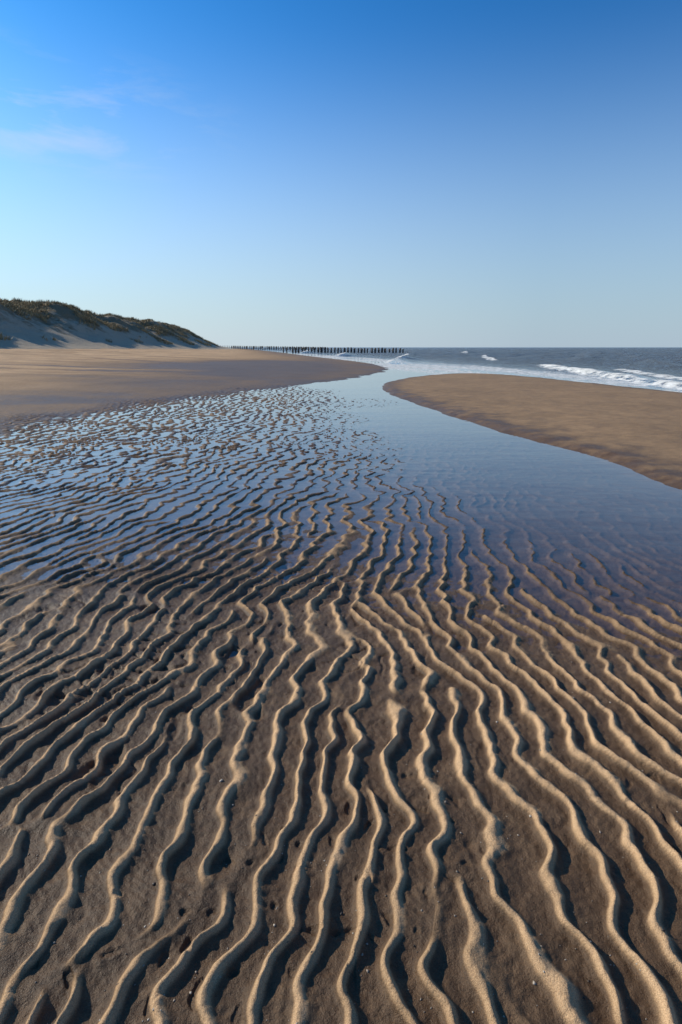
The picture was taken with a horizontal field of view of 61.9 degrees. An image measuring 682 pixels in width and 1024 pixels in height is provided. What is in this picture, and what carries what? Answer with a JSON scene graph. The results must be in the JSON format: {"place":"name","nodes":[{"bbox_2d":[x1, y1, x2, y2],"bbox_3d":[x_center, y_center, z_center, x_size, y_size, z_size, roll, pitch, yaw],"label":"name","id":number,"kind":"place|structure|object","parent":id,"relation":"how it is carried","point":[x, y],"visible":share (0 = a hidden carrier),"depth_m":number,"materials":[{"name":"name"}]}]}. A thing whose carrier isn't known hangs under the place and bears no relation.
{"place":"outdoors","nodes":[
{"label":"outdoors","id":0,"kind":"place"},
{"bbox_2d":[0,300,231,348],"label":"sand dune","id":1,"kind":"structure","parent":0,"point":[65,328],"depth_m":110.97,"materials":[{"name":"beige sand"}]},
{"bbox_2d":[0,297,217,345],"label":"marram grass","id":2,"kind":"structure","parent":1,"relation":"on","point":[19,306],"depth_m":129.06,"materials":[{"name":"green plant"}]},
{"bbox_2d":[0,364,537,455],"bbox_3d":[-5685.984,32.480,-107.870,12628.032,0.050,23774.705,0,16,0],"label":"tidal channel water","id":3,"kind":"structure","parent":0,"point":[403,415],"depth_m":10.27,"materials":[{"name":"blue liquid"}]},
{"bbox_2d":[0,347,681,1023],"bbox_3d":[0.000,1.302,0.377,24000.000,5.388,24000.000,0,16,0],"label":"rippled sand beach","id":4,"kind":"structure","parent":0,"point":[562,651],"depth_m":1.97,"materials":[{"name":"brown sand"}]},
{"bbox_2d":[220,345,327,350],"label":"timber groyne","id":5,"kind":"object","parent":4,"relation":"in","point":[269,347],"visible":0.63,"depth_m":281.66,"materials":[{"name":"brown wood"}]},
{"bbox_2d":[0,489,680,1023],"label":"shell fragments","id":6,"kind":"object","parent":4,"relation":"on","point":[326,865],"visible":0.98,"depth_m":1.29,"materials":[{"name":"white"}]},
{"bbox_2d":[0,0,681,346],"label":"sky","id":7,"kind":"structure","parent":0,"point":[288,173],"materials":[{"name":"blue"}]},
{"bbox_2d":[232,347,681,391],"bbox_3d":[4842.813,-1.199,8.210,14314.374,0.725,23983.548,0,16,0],"label":"sea","id":8,"kind":"structure","parent":0,"point":[661,364],"depth_m":50.57,"materials":[{"name":"liquid"}]},
{"bbox_2d":[234,346,314,348],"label":"timber groyne","id":9,"kind":"object","parent":8,"relation":"in","point":[268,347],"visible":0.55,"depth_m":491.32,"materials":[{"name":"brown wood"}]},
{"bbox_2d":[283,347,403,352],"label":"timber groyne","id":10,"kind":"object","parent":8,"relation":"in","point":[321,349],"visible":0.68,"depth_m":128.08,"materials":[{"name":"brown wood"}]}
]}

